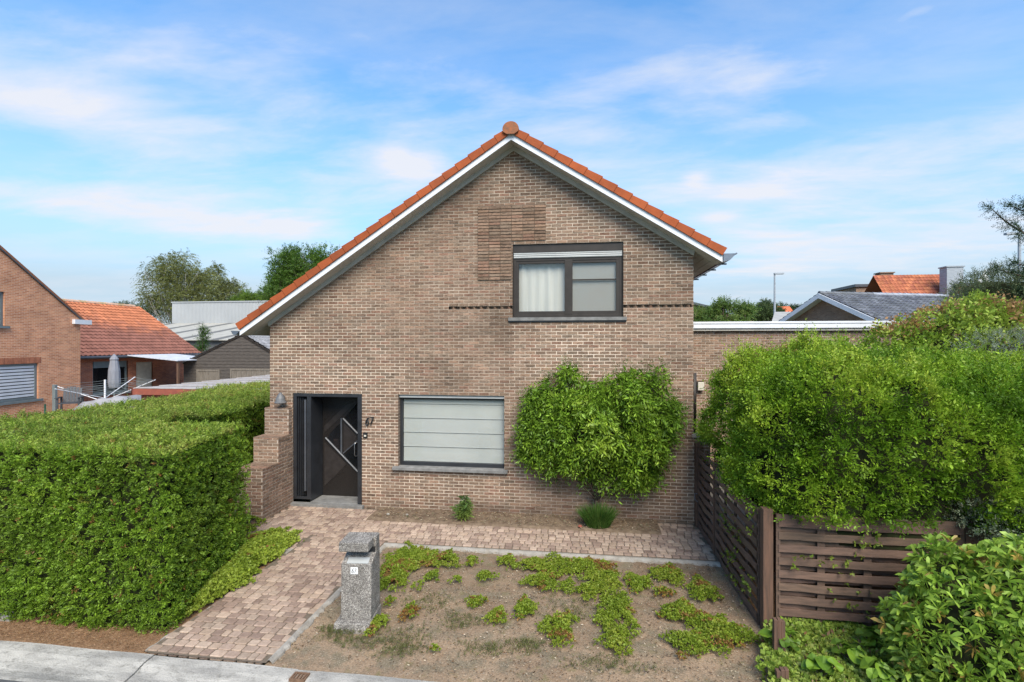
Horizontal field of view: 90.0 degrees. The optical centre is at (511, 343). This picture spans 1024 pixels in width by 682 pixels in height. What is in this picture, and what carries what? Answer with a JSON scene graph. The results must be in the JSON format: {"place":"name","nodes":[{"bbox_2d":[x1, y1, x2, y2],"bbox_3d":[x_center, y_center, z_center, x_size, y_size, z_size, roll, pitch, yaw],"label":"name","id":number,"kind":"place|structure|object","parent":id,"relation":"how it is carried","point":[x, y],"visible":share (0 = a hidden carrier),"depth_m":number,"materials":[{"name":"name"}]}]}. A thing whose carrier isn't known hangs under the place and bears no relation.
{"place":"outdoors","nodes":[
{"label":"outdoors","id":0,"kind":"place"},
{"bbox_2d":[0,679,21,681],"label":"road","id":1,"kind":"structure","parent":0,"point":[2,680],"depth_m":5.08,"materials":[{"name":"grey asphalt"}]},
{"bbox_2d":[0,556,277,653],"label":"hedge bed","id":2,"kind":"object","parent":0,"point":[99,645],"visible":0.09,"depth_m":5.82,"materials":[{"name":"brown soil"}]},
{"bbox_2d":[0,611,17,621],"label":"boundary stone","id":3,"kind":"object","parent":2,"relation":"on","point":[4,617],"visible":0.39,"depth_m":6.12,"materials":[{"name":"stone"}]},
{"bbox_2d":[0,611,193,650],"bbox_3d":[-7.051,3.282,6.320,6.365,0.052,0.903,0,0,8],"label":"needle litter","id":4,"kind":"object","parent":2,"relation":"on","point":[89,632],"visible":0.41,"depth_m":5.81,"materials":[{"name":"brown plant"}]},
{"bbox_2d":[0,413,252,635],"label":"clipped hedge","id":5,"kind":"object","parent":2,"relation":"on","point":[122,523],"visible":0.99,"depth_m":6.03,"materials":[{"name":"green plant"}]},
{"bbox_2d":[178,526,304,616],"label":"sedum bank","id":6,"kind":"structure","parent":2,"relation":"on","point":[258,548],"depth_m":7.35,"materials":[{"name":"green plant"}]},
{"bbox_2d":[226,283,270,300],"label":"tree","id":7,"kind":"object","parent":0,"point":[248,296],"visible":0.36,"depth_m":59.81,"materials":[{"name":"green plant"}]},
{"bbox_2d":[145,508,718,664],"bbox_3d":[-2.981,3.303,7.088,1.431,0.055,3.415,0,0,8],"label":"path","id":8,"kind":"structure","parent":0,"point":[317,574],"depth_m":6.32,"materials":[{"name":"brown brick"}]},
{"bbox_2d":[145,555,285,650],"bbox_3d":[-3.727,3.324,6.838,0.098,0.072,2.721,0,0,10],"label":"path edging","id":9,"kind":"object","parent":8,"relation":"on","point":[176,629],"visible":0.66,"depth_m":5.74,"materials":[{"name":"concrete"}]},
{"bbox_2d":[281,548,293,554],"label":"path slab","id":10,"kind":"structure","parent":8,"relation":"on","point":[287,550],"depth_m":8.13,"materials":[{"name":"concrete"}]},
{"bbox_2d":[366,507,661,534],"bbox_3d":[-0.029,3.282,9.464,5.340,0.078,0.780,0,0,8],"label":"planting bed","id":11,"kind":"object","parent":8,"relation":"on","point":[500,523],"visible":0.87,"depth_m":9.42,"materials":[{"name":"soil"}]},
{"bbox_2d":[449,495,474,520],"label":"narrow leaf plant","id":12,"kind":"object","parent":11,"relation":"on","point":[462,509],"visible":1,"depth_m":9.37,"materials":[{"name":"green plant"}]},
{"bbox_2d":[575,500,620,528],"bbox_3d":[1.537,3.045,9.144,0.904,0.435,0.698,0,0,8],"label":"grass clump","id":13,"kind":"object","parent":11,"relation":"on","point":[602,518],"visible":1,"depth_m":9.04,"materials":[{"name":"green plant"}]},
{"bbox_2d":[502,355,696,511],"bbox_3d":[1.545,1.742,9.053,3.547,3.123,1.380,0,0,8],"label":"shrub","id":14,"kind":"object","parent":11,"relation":"on","point":[636,450],"visible":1,"depth_m":9.08,"materials":[{"name":"green plant"}]},
{"bbox_2d":[154,494,723,670],"bbox_3d":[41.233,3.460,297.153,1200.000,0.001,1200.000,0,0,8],"label":"ground","id":15,"kind":"structure","parent":0,"point":[302,500],"depth_m":5.68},
{"bbox_2d":[0,641,153,681],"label":"slab","id":16,"kind":"object","parent":15,"relation":"on","point":[28,662],"visible":0.99,"depth_m":5.34,"materials":[{"name":"concrete"}]},
{"bbox_2d":[1,380,269,493],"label":"boundary hedge","id":17,"kind":"object","parent":15,"relation":"on","point":[213,404],"visible":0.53,"depth_m":10.95,"materials":[{"name":"green plant"}]},
{"bbox_2d":[113,300,170,320],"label":"birch","id":18,"kind":"object","parent":15,"relation":"on","point":[144,306],"visible":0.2,"depth_m":71.29,"materials":[{"name":"green plant"}]},
{"bbox_2d":[131,247,221,322],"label":"birch tree","id":19,"kind":"object","parent":15,"relation":"on","point":[202,282],"visible":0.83,"depth_m":68.00,"materials":[{"name":"green plant"}]},
{"bbox_2d":[162,301,266,350],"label":"grey warehouse","id":20,"kind":"structure","parent":15,"relation":"on","point":[219,319],"depth_m":56.78,"materials":[{"name":"grey metal"}]},
{"bbox_2d":[197,261,250,300],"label":"birch tree","id":21,"kind":"object","parent":15,"relation":"on","point":[228,287],"visible":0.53,"depth_m":72.04,"materials":[{"name":"green plant"}]},
{"bbox_2d":[126,655,433,681],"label":"gutter","id":22,"kind":"object","parent":15,"relation":"on","point":[155,668],"visible":0.98,"depth_m":5.16,"materials":[{"name":"concrete"}]},
{"bbox_2d":[289,671,309,681],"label":"drain grate","id":23,"kind":"object","parent":22,"relation":"on","point":[295,677],"visible":1,"depth_m":5.08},
{"bbox_2d":[231,121,736,525],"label":"brick house","id":24,"kind":"structure","parent":15,"relation":"on","point":[420,338],"depth_m":9.94,"materials":[{"name":"brick"}]},
{"bbox_2d":[323,397,357,496],"bbox_3d":[-3.529,2.081,10.827,1.012,2.298,0.122,0,0,8],"label":"door","id":25,"kind":"structure","parent":24,"relation":"in","point":[340,414],"depth_m":10.85,"materials":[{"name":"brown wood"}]},
{"bbox_2d":[392,395,507,473],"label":"window","id":26,"kind":"structure","parent":24,"relation":"in","point":[439,433],"depth_m":10.14,"materials":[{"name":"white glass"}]},
{"bbox_2d":[508,242,626,321],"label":"window","id":27,"kind":"structure","parent":24,"relation":"in","point":[554,282],"depth_m":9.77,"materials":[{"name":"clear glass"}]},
{"bbox_2d":[693,302,726,317],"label":"brick gable","id":28,"kind":"structure","parent":15,"relation":"on","point":[697,304],"depth_m":28.66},
{"bbox_2d":[693,294,763,321],"bbox_3d":[7.316,0.769,18.137,3.016,5.073,2.231,0,0,8],"label":"garden tree","id":29,"kind":"object","parent":15,"relation":"on","point":[742,311],"visible":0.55,"depth_m":17.93,"materials":[{"name":"green plant"}]},
{"bbox_2d":[713,463,772,628],"bbox_3d":[3.058,2.715,6.970,0.124,1.670,2.213,0,0,6],"label":"side slat fence","id":30,"kind":"object","parent":15,"relation":"on","point":[762,530],"visible":0.88,"depth_m":6.40,"materials":[{"name":"brown wood"}]},
{"bbox_2d":[734,297,788,320],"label":"round tree","id":31,"kind":"object","parent":15,"relation":"on","point":[766,312],"visible":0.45,"depth_m":55.92,"materials":[{"name":"green plant"}]},
{"bbox_2d":[772,617,784,650],"bbox_3d":[2.782,3.180,5.340,0.110,0.640,0.060,0,0,8],"label":"edging post","id":32,"kind":"object","parent":15,"relation":"on","point":[778,628],"visible":0.53,"depth_m":5.31,"materials":[{"name":"brown wood"}]},
{"bbox_2d":[773,273,783,315],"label":"street lamp","id":33,"kind":"object","parent":15,"relation":"on","point":[774,309],"visible":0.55,"depth_m":45.17,"materials":[{"name":"metal"}]},
{"bbox_2d":[772,312,790,320],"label":"sheet roof shed","id":34,"kind":"structure","parent":15,"relation":"on","point":[777,316],"depth_m":32.52,"materials":[{"name":"white metal"}]},
{"bbox_2d":[775,666,788,679],"bbox_3d":[2.584,3.302,4.904,0.110,0.396,0.060,0,0,8],"label":"edging post","id":35,"kind":"object","parent":15,"relation":"on","point":[783,671],"visible":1,"depth_m":4.88,"materials":[{"name":"brown wood"}]},
{"bbox_2d":[779,306,792,311],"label":"red hip roof house","id":36,"kind":"structure","parent":15,"relation":"on","point":[788,308],"depth_m":67.23,"materials":[{"name":"tile"}]},
{"bbox_2d":[778,301,801,309],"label":"distant tree","id":37,"kind":"object","parent":15,"relation":"on","point":[794,306],"visible":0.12,"depth_m":79.55,"materials":[{"name":"green plant"}]},
{"bbox_2d":[831,284,867,291],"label":"flat brick block","id":38,"kind":"structure","parent":15,"relation":"on","point":[857,288],"depth_m":42.87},
{"bbox_2d":[779,291,958,320],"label":"grey roof house","id":39,"kind":"structure","parent":15,"relation":"on","point":[840,306],"depth_m":25.66,"materials":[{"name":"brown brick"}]},
{"bbox_2d":[865,266,988,293],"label":"white gable house","id":40,"kind":"structure","parent":15,"relation":"on","point":[886,282],"depth_m":39.32,"materials":[{"name":"red tile"}]},
{"bbox_2d":[1003,232,1020,270],"bbox_3d":[29.598,-1.579,30.219,0.880,9.958,0.260,0,0,8],"label":"street lamp","id":41,"kind":"object","parent":15,"relation":"on","point":[1019,247],"visible":0.16,"depth_m":30.12,"materials":[{"name":"metal"}]},
{"bbox_2d":[246,506,715,560],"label":"terrace","id":42,"kind":"structure","parent":0,"point":[342,521],"depth_m":8.77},
{"bbox_2d":[233,514,266,534],"bbox_3d":[-4.824,3.213,9.295,0.726,0.163,1.676,0,0,-5],"label":"sedum patch","id":43,"kind":"object","parent":42,"relation":"on","point":[258,519],"visible":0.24,"depth_m":9.21,"materials":[{"name":"green plant"}]},
{"bbox_2d":[694,441,716,550],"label":"slat gate","id":44,"kind":"structure","parent":42,"relation":"on","point":[698,489],"depth_m":8.77,"materials":[{"name":"brown wood"}]},
{"bbox_2d":[0,0,1023,322],"label":"sky","id":45,"kind":"structure","parent":0,"point":[827,145],"materials":[{"name":"blue"}]},
{"bbox_2d":[265,546,799,681],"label":"soil","id":46,"kind":"structure","parent":0,"point":[323,655],"depth_m":5.76,"materials":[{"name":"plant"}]},
{"bbox_2d":[268,545,385,663],"bbox_3d":[-2.281,3.316,6.818,0.097,0.088,3.080,0,0,8],"label":"path edging","id":47,"kind":"object","parent":46,"relation":"on","point":[284,647],"visible":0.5,"depth_m":5.93,"materials":[{"name":"concrete"}]},
{"bbox_2d":[334,532,380,633],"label":"letterbox pillar","id":48,"kind":"structure","parent":46,"relation":"on","point":[360,589],"depth_m":5.97,"materials":[{"name":"grey stone"}]},
{"bbox_2d":[363,613,390,636],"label":"sedum clump","id":49,"kind":"object","parent":46,"relation":"on","point":[375,623],"visible":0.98,"depth_m":5.92,"materials":[{"name":"green plant"}]},
{"bbox_2d":[397,600,420,622],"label":"sedum clump","id":50,"kind":"object","parent":46,"relation":"on","point":[410,608],"visible":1,"depth_m":6.18,"materials":[{"name":"green plant"}]},
{"bbox_2d":[380,540,483,605],"bbox_3d":[-1.415,3.253,7.328,1.571,0.161,1.872,0,0,25],"label":"sedum patch","id":51,"kind":"object","parent":46,"relation":"on","point":[413,558],"visible":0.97,"depth_m":7.54,"materials":[{"name":"green plant"}]},
{"bbox_2d":[429,643,440,650],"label":"sedum clump","id":52,"kind":"object","parent":46,"relation":"on","point":[435,646],"visible":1,"depth_m":5.46,"materials":[{"name":"green plant"}]},
{"bbox_2d":[464,594,488,608],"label":"sedum clump","id":53,"kind":"object","parent":46,"relation":"on","point":[472,602],"visible":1,"depth_m":6.47,"materials":[{"name":"green plant"}]},
{"bbox_2d":[296,539,666,672],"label":"sparse grass","id":54,"kind":"structure","parent":46,"relation":"on","point":[403,645],"depth_m":5.65,"materials":[{"name":"green plant"}]},
{"bbox_2d":[481,604,507,626],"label":"sedum clump","id":55,"kind":"object","parent":46,"relation":"on","point":[498,613],"visible":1,"depth_m":6.09,"materials":[{"name":"green plant"}]},
{"bbox_2d":[511,593,539,620],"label":"sedum clump","id":56,"kind":"object","parent":46,"relation":"on","point":[525,604],"visible":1,"depth_m":6.28,"materials":[{"name":"green plant"}]},
{"bbox_2d":[475,551,625,601],"bbox_3d":[0.627,3.256,7.354,2.039,0.154,1.353,0,0,21],"label":"sedum patch","id":57,"kind":"object","parent":46,"relation":"on","point":[597,572],"visible":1,"depth_m":7.20,"materials":[{"name":"green plant"}]},
{"bbox_2d":[383,543,720,566],"bbox_3d":[0.501,3.316,8.015,5.270,0.088,0.121,0,0,8],"label":"terrace edging","id":58,"kind":"object","parent":46,"relation":"on","point":[571,555],"visible":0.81,"depth_m":7.98,"materials":[{"name":"concrete"}]},
{"bbox_2d":[534,609,580,648],"bbox_3d":[0.522,3.240,5.906,0.538,0.125,0.817,0,0,8],"label":"sedum clump","id":59,"kind":"object","parent":46,"relation":"on","point":[561,619],"visible":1,"depth_m":5.85,"materials":[{"name":"green plant"}]},
{"bbox_2d":[589,590,641,658],"bbox_3d":[1.215,3.242,6.068,0.607,0.125,1.495,0,0,8],"label":"sedum patch","id":60,"kind":"object","parent":46,"relation":"on","point":[610,613],"visible":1,"depth_m":5.95,"materials":[{"name":"green plant"}]},
{"bbox_2d":[623,570,653,593],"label":"sedum clump","id":61,"kind":"object","parent":46,"relation":"on","point":[638,579],"visible":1,"depth_m":6.96,"materials":[{"name":"green plant"}]},
{"bbox_2d":[652,584,677,597],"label":"sedum clump","id":62,"kind":"object","parent":46,"relation":"on","point":[662,589],"visible":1,"depth_m":6.69,"materials":[{"name":"green plant"}]},
{"bbox_2d":[647,561,688,588],"bbox_3d":[2.209,3.243,7.294,0.593,0.148,0.772,0,0,8],"label":"sedum clump","id":63,"kind":"object","parent":46,"relation":"on","point":[668,569],"visible":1,"depth_m":7.20,"materials":[{"name":"green plant"}]},
{"bbox_2d":[655,596,700,628],"bbox_3d":[2.090,3.237,6.192,0.667,0.137,0.579,0,0,-33],"label":"sedum clump","id":64,"kind":"object","parent":46,"relation":"on","point":[677,607],"visible":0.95,"depth_m":6.17,"materials":[{"name":"green plant"}]},
{"bbox_2d":[658,629,712,659],"bbox_3d":[1.946,3.240,5.607,0.560,0.146,0.528,0,0,-13],"label":"sedum clump","id":65,"kind":"object","parent":46,"relation":"on","point":[695,638],"visible":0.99,"depth_m":5.54,"materials":[{"name":"green plant"}]},
{"bbox_2d":[685,572,724,601],"bbox_3d":[2.556,3.245,6.883,0.469,0.142,0.807,0,0,8],"label":"sedum clump","id":66,"kind":"object","parent":46,"relation":"on","point":[701,583],"visible":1,"depth_m":6.72,"materials":[{"name":"green plant"}]},
{"bbox_2d":[680,608,769,658],"bbox_3d":[2.413,3.235,5.821,0.907,0.169,1.054,0,0,8],"label":"sedum clump","id":67,"kind":"object","parent":46,"relation":"on","point":[717,624],"visible":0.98,"depth_m":5.69,"materials":[{"name":"green plant"}]},
{"bbox_2d":[710,483,756,526],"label":"side yard","id":68,"kind":"structure","parent":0,"point":[738,517],"depth_m":10.23,"materials":[{"name":"grey"}]},
{"bbox_2d":[693,320,930,478],"bbox_3d":[7.446,1.411,15.824,8.260,3.902,7.305,0,0,8],"label":"flat roof annex","id":69,"kind":"object","parent":68,"relation":"on","point":[708,345],"visible":0.09,"depth_m":12.50,"materials":[{"name":"brick"}]},
{"bbox_2d":[934,255,1023,320],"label":"dark conifer shrub","id":70,"kind":"object","parent":68,"relation":"on","point":[993,285],"visible":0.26,"depth_m":10.27,"materials":[{"name":"green plant"}]},
{"bbox_2d":[978,194,1023,296],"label":"conifer tree","id":71,"kind":"object","parent":68,"relation":"on","point":[1020,231],"visible":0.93,"depth_m":9.79,"materials":[{"name":"green plant"}]},
{"bbox_2d":[702,526,899,680],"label":"garden bed","id":72,"kind":"object","parent":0,"point":[831,585],"visible":0.02,"depth_m":7.06,"materials":[{"name":"brown soil"}]},
{"bbox_2d":[717,498,943,623],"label":"ivy shoots","id":73,"kind":"object","parent":72,"relation":"on","point":[863,546],"visible":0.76,"depth_m":5.82,"materials":[{"name":"green plant"}]},
{"bbox_2d":[754,611,916,681],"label":"ivy carpet","id":74,"kind":"object","parent":72,"relation":"on","point":[815,629],"visible":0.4,"depth_m":5.26,"materials":[{"name":"green plant"}]},
{"bbox_2d":[758,626,799,651],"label":"round leaf plant","id":75,"kind":"object","parent":74,"relation":"on","point":[765,632],"visible":0.69,"depth_m":5.37,"materials":[{"name":"green plant"}]},
{"bbox_2d":[801,653,843,676],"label":"round leaf plant","id":76,"kind":"object","parent":74,"relation":"on","point":[814,662],"visible":0.99,"depth_m":4.92,"materials":[{"name":"green plant"}]},
{"bbox_2d":[831,637,867,665],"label":"round leaf plant","id":77,"kind":"object","parent":74,"relation":"on","point":[854,652],"visible":0.85,"depth_m":5.17,"materials":[{"name":"green plant"}]},
{"bbox_2d":[855,625,888,648],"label":"round leaf plant","id":78,"kind":"object","parent":74,"relation":"on","point":[867,635],"visible":0.61,"depth_m":5.39,"materials":[{"name":"green plant"}]},
{"bbox_2d":[858,655,898,681],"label":"round leaf plant","id":79,"kind":"object","parent":74,"relation":"on","point":[882,671],"visible":1,"depth_m":4.78,"materials":[{"name":"green plant"}]},
{"bbox_2d":[893,660,932,680],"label":"round leaf plant","id":80,"kind":"object","parent":74,"relation":"on","point":[927,676],"visible":0.15,"depth_m":4.82,"materials":[{"name":"green plant"}]},
{"bbox_2d":[796,627,889,681],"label":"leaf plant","id":81,"kind":"object","parent":72,"relation":"on","point":[828,633],"visible":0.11,"depth_m":5.40,"materials":[{"name":"plant"}]},
{"bbox_2d":[683,318,1023,575],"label":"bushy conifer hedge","id":82,"kind":"object","parent":72,"relation":"on","point":[835,428],"visible":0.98,"depth_m":5.77,"materials":[{"name":"green plant"}]},
{"bbox_2d":[775,513,995,625],"bbox_3d":[5.220,2.670,5.607,4.400,1.460,0.112,0,0,8],"label":"lap panel fence","id":83,"kind":"object","parent":72,"relation":"on","point":[793,535],"visible":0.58,"depth_m":5.79,"materials":[{"name":"brown wood"}]},
{"bbox_2d":[852,288,1023,357],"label":"reddish shrub","id":84,"kind":"object","parent":72,"relation":"on","point":[980,310],"visible":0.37,"depth_m":8.43,"materials":[{"name":"green plant"}]},
{"bbox_2d":[870,530,1023,681],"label":"glossy leaf shrub","id":85,"kind":"object","parent":72,"relation":"on","point":[960,618],"visible":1,"depth_m":4.66,"materials":[{"name":"green plant"}]},
{"bbox_2d":[940,321,1023,358],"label":"juniper","id":86,"kind":"object","parent":72,"relation":"on","point":[1011,347],"visible":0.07,"depth_m":7.83,"materials":[{"name":"green plant"}]},
{"bbox_2d":[942,488,1023,546],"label":"pale leaf shrub","id":87,"kind":"object","parent":72,"relation":"on","point":[996,533],"visible":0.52,"depth_m":5.43,"materials":[{"name":"green plant"}]},
{"label":"neighbour yard","id":88,"kind":"structure","parent":0,"visible":0},
{"bbox_2d":[0,245,91,417],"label":"red brick house","id":89,"kind":"structure","parent":88,"relation":"on","point":[40,321],"depth_m":20.40,"materials":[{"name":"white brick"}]},
{"bbox_2d":[0,292,9,328],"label":"window","id":90,"kind":"structure","parent":89,"relation":"in","point":[1,293],"depth_m":19.16,"materials":[{"name":"grey paint"}]},
{"bbox_2d":[0,363,43,405],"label":"window","id":91,"kind":"structure","parent":89,"relation":"in","point":[18,382],"depth_m":19.84,"materials":[{"name":"grey paint"}]},
{"bbox_2d":[52,385,56,410],"bbox_3d":[-18.112,2.486,20.282,0.140,1.728,0.100,0,0,8],"label":"grey post","id":92,"kind":"object","parent":88,"relation":"on","point":[54,392],"visible":0.52,"depth_m":20.24,"materials":[{"name":"metal"}]},
{"bbox_2d":[54,386,84,410],"bbox_3d":[-17.444,2.508,20.233,0.800,1.584,0.745,0,0,-27],"label":"garden chair","id":93,"kind":"object","parent":88,"relation":"on","point":[67,398],"visible":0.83,"depth_m":20.38,"materials":[{"name":"plastic"}]},
{"bbox_2d":[54,377,155,398],"bbox_3d":[-16.483,2.381,20.705,3.080,1.897,2.420,0,0,-44],"label":"rotary clothes dryer","id":94,"kind":"object","parent":88,"relation":"on","point":[104,392],"visible":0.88,"depth_m":20.64,"materials":[{"name":"white paint"}]},
{"bbox_2d":[72,395,140,409],"bbox_3d":[-14.881,2.625,19.127,2.300,1.414,1.200,0,0,8],"label":"covered table","id":95,"kind":"object","parent":88,"relation":"on","point":[99,401],"visible":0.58,"depth_m":18.69,"materials":[{"name":"grey fabric"}]},
{"bbox_2d":[107,354,120,396],"bbox_3d":[-17.585,1.876,22.632,0.600,2.847,0.600,0,0,8],"label":"closed parasol","id":96,"kind":"object","parent":88,"relation":"on","point":[114,370],"visible":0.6,"depth_m":22.49,"materials":[{"name":"fabric"}]},
{"bbox_2d":[62,299,201,410],"bbox_3d":[-24.369,0.468,27.626,8.930,5.865,9.931,0,0,8],"label":"red roof bungalow","id":97,"kind":"object","parent":88,"relation":"on","point":[121,332],"visible":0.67,"depth_m":28.31,"materials":[{"name":"tile"}]},
{"bbox_2d":[91,361,130,396],"bbox_3d":[-20.570,1.751,26.230,0.220,1.723,2.179,0,0,8],"label":"window","id":98,"kind":"structure","parent":97,"relation":"in","point":[100,369],"depth_m":25.95,"materials":[{"name":"black glass"}]},
{"bbox_2d":[136,362,151,386],"bbox_3d":[-20.351,2.200,28.244,0.060,2.400,1.065,0,0,8],"label":"door","id":99,"kind":"structure","parent":97,"relation":"in","point":[143,369],"depth_m":28.30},
{"bbox_2d":[127,354,196,383],"bbox_3d":[-18.375,1.990,28.008,2.900,2.820,3.127,0,0,8],"label":"porch canopy","id":100,"kind":"object","parent":88,"relation":"on","point":[177,358],"visible":0.48,"depth_m":26.91,"materials":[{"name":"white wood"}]},
{"bbox_2d":[131,375,269,400],"bbox_3d":[-7.770,2.310,18.710,5.735,2.040,8.230,0,0,8],"label":"carport","id":101,"kind":"object","parent":88,"relation":"on","point":[155,391],"visible":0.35,"depth_m":15.34,"materials":[{"name":"white metal"}]},
{"bbox_2d":[192,322,212,351],"bbox_3d":[-22.171,0.837,36.415,1.848,4.935,1.510,0,0,8],"label":"young tree","id":102,"kind":"object","parent":88,"relation":"on","point":[202,339],"visible":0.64,"depth_m":36.33,"materials":[{"name":"green plant"}]},
{"bbox_2d":[182,335,269,386],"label":"wooden barn","id":103,"kind":"structure","parent":88,"relation":"on","point":[237,356],"depth_m":27.31,"materials":[{"name":"wood"}]},
{"bbox_2d":[196,369,219,386],"bbox_3d":[-16.294,2.314,27.453,1.369,1.872,0.046,0,0,8],"label":"door","id":104,"kind":"structure","parent":103,"relation":"in","point":[201,374],"depth_m":27.46,"materials":[{"name":"beige"}]},
{"bbox_2d":[230,368,269,378],"bbox_3d":[-13.657,2.280,27.087,2.719,1.941,0.046,0,0,8],"label":"door","id":105,"kind":"structure","parent":103,"relation":"in","point":[234,372],"depth_m":27.15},
{"bbox_2d":[255,240,339,304],"bbox_3d":[-15.836,-2.267,38.577,7.628,11.154,3.990,0,0,8],"label":"broadleaf tree","id":106,"kind":"object","parent":88,"relation":"on","point":[290,268],"visible":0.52,"depth_m":38.01,"materials":[{"name":"green plant"}]}
]}

